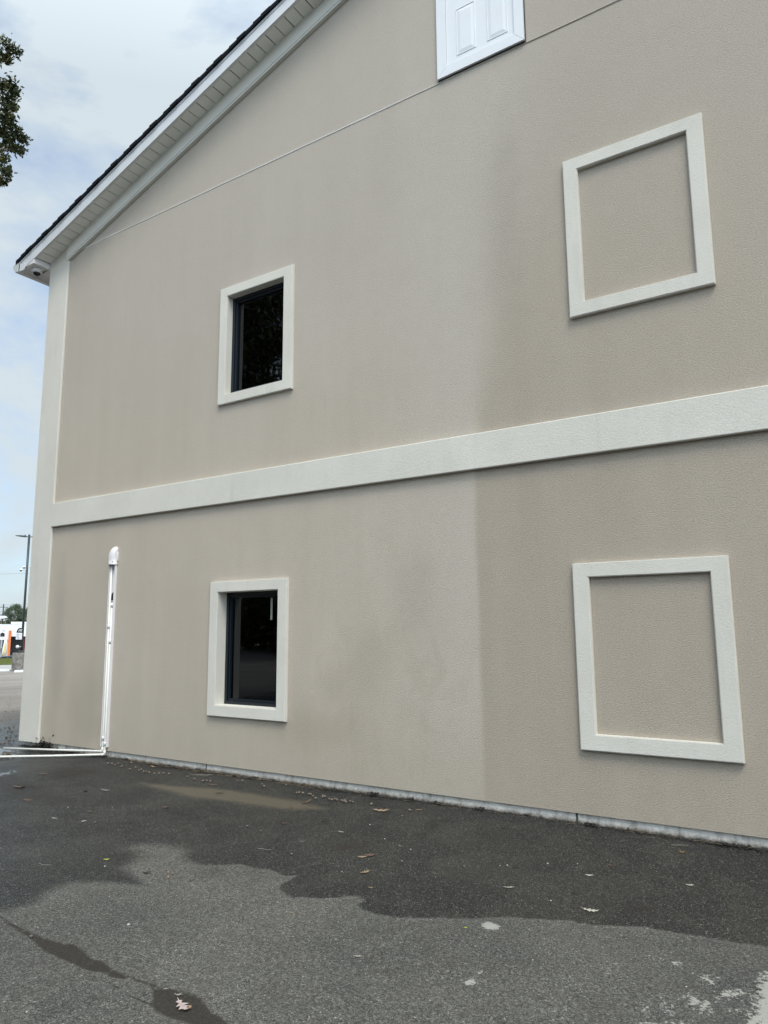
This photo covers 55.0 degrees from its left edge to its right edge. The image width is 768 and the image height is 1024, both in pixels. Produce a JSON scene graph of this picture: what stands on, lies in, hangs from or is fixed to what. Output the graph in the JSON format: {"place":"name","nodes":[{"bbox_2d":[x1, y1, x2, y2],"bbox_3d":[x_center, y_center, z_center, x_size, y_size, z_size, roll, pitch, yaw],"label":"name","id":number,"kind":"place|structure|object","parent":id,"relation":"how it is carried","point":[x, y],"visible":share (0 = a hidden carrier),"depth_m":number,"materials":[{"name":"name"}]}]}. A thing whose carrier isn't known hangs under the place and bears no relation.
{"place":"outdoors","nodes":[
{"label":"outdoors","id":0,"kind":"place"},
{"bbox_2d":[0,658,11,664],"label":"grass","id":1,"kind":"structure","parent":0,"point":[6,660],"depth_m":63.51,"materials":[{"name":"green plant"}]},
{"bbox_2d":[0,665,11,669],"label":"curb","id":2,"kind":"structure","parent":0,"point":[5,667],"depth_m":46.45,"materials":[{"name":"concrete"}]},
{"bbox_2d":[0,0,275,620],"label":"sky","id":3,"kind":"structure","parent":0,"point":[95,75],"materials":[{"name":"white"}]},
{"bbox_2d":[0,664,767,1023],"bbox_3d":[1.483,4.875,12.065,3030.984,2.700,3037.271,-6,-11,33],"label":"ground","id":4,"kind":"structure","parent":0,"point":[228,922],"depth_m":4.24,"materials":[{"name":"grey asphalt"}]},
{"bbox_2d":[0,616,7,623],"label":"white canopy","id":5,"kind":"object","parent":4,"relation":"on","point":[2,617],"visible":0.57,"depth_m":132.57,"materials":[{"name":"paint"}]},
{"bbox_2d":[1,640,7,655],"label":"feather flag","id":6,"kind":"object","parent":4,"relation":"on","point":[4,649],"visible":0.84,"depth_m":107.12,"materials":[{"name":"fabric"}]},
{"bbox_2d":[0,622,26,655],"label":"white shop","id":7,"kind":"structure","parent":4,"relation":"on","point":[8,632],"depth_m":110.63,"materials":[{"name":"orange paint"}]},
{"bbox_2d":[23,636,25,651],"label":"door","id":8,"kind":"structure","parent":7,"relation":"in","point":[24,636],"depth_m":111.27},
{"bbox_2d":[0,604,26,623],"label":"round tree","id":9,"kind":"object","parent":4,"relation":"on","point":[9,614],"visible":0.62,"depth_m":206.97,"materials":[{"name":"green plant"}]},
{"bbox_2d":[0,33,33,186],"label":"oak tree","id":10,"kind":"object","parent":4,"relation":"on","point":[9,101],"visible":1,"depth_m":16.85,"materials":[{"name":"green plant"}]},
{"bbox_2d":[11,535,29,670],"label":"light pole","id":11,"kind":"object","parent":4,"relation":"on","point":[18,661],"visible":0.62,"depth_m":40.29,"materials":[{"name":"metal"}]},
{"bbox_2d":[16,628,22,638],"bbox_3d":[-19.699,6.576,39.867,0.342,0.619,0.024,4,-10,-26],"label":"parking sign","id":12,"kind":"object","parent":11,"relation":"attached to","point":[19,632],"visible":1,"depth_m":39.86,"materials":[{"name":"white metal"}]},
{"bbox_2d":[31,735,57,748],"bbox_3d":[-4.671,3.144,10.071,0.635,0.219,0.134,-6,-11,33],"label":"rotten leaf clump","id":13,"kind":"object","parent":4,"relation":"on","point":[44,744],"visible":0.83,"depth_m":10.06,"materials":[{"name":"plant"}]},
{"bbox_2d":[176,997,191,1009],"bbox_3d":[-0.864,2.111,3.161,0.060,0.014,0.115,8,-9,-36],"label":"fallen leaf","id":14,"kind":"object","parent":4,"relation":"on","point":[182,1005],"visible":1,"depth_m":3.16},
{"bbox_2d":[13,0,767,849],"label":"beige building","id":15,"kind":"structure","parent":4,"relation":"on","point":[403,432],"depth_m":7.36,"materials":[{"name":"paint"}]},
{"bbox_2d":[31,267,42,276],"bbox_3d":[-5.416,-3.733,11.507,0.166,0.112,0.166,-6,-11,33],"label":"dome camera","id":16,"kind":"object","parent":15,"relation":"attached to","point":[37,271],"visible":1,"depth_m":11.46,"materials":[{"name":"white plastic"}]},
{"bbox_2d":[0,593,112,757],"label":"drain pipe","id":17,"kind":"object","parent":15,"relation":"attached to","point":[60,755],"visible":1,"depth_m":9.40,"materials":[{"name":"plastic"}]},
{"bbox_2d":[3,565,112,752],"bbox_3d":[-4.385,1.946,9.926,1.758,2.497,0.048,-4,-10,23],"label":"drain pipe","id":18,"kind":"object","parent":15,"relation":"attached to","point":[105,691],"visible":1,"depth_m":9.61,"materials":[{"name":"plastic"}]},
{"bbox_2d":[100,547,118,746],"bbox_3d":[-3.584,1.726,9.585,0.145,2.564,0.075,-6,-11,33],"label":"line cover","id":19,"kind":"object","parent":15,"relation":"attached to","point":[113,556],"visible":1,"depth_m":9.62,"materials":[{"name":"white plastic"}]},
{"bbox_2d":[207,578,288,721],"bbox_3d":[-1.478,1.544,8.371,1.183,1.528,0.268,-6,-11,33],"label":"window","id":20,"kind":"structure","parent":15,"relation":"in","point":[249,619],"depth_m":8.44,"materials":[{"name":"black glass"}]},
{"bbox_2d":[217,264,294,405],"bbox_3d":[-1.495,-2.087,8.910,1.179,1.511,0.220,-6,-11,33],"label":"window","id":21,"kind":"structure","parent":15,"relation":"in","point":[256,336],"depth_m":8.96,"materials":[{"name":"black glass"}]},
{"bbox_2d":[436,0,525,82],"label":"attic door","id":22,"kind":"structure","parent":15,"relation":"in","point":[469,33],"depth_m":7.62,"materials":[{"name":"white metal"}]},
{"bbox_2d":[18,744,767,852],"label":"leaf litter","id":23,"kind":"object","parent":4,"relation":"on","point":[594,825],"visible":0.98,"depth_m":6.89,"materials":[{"name":"plant"}]}
]}

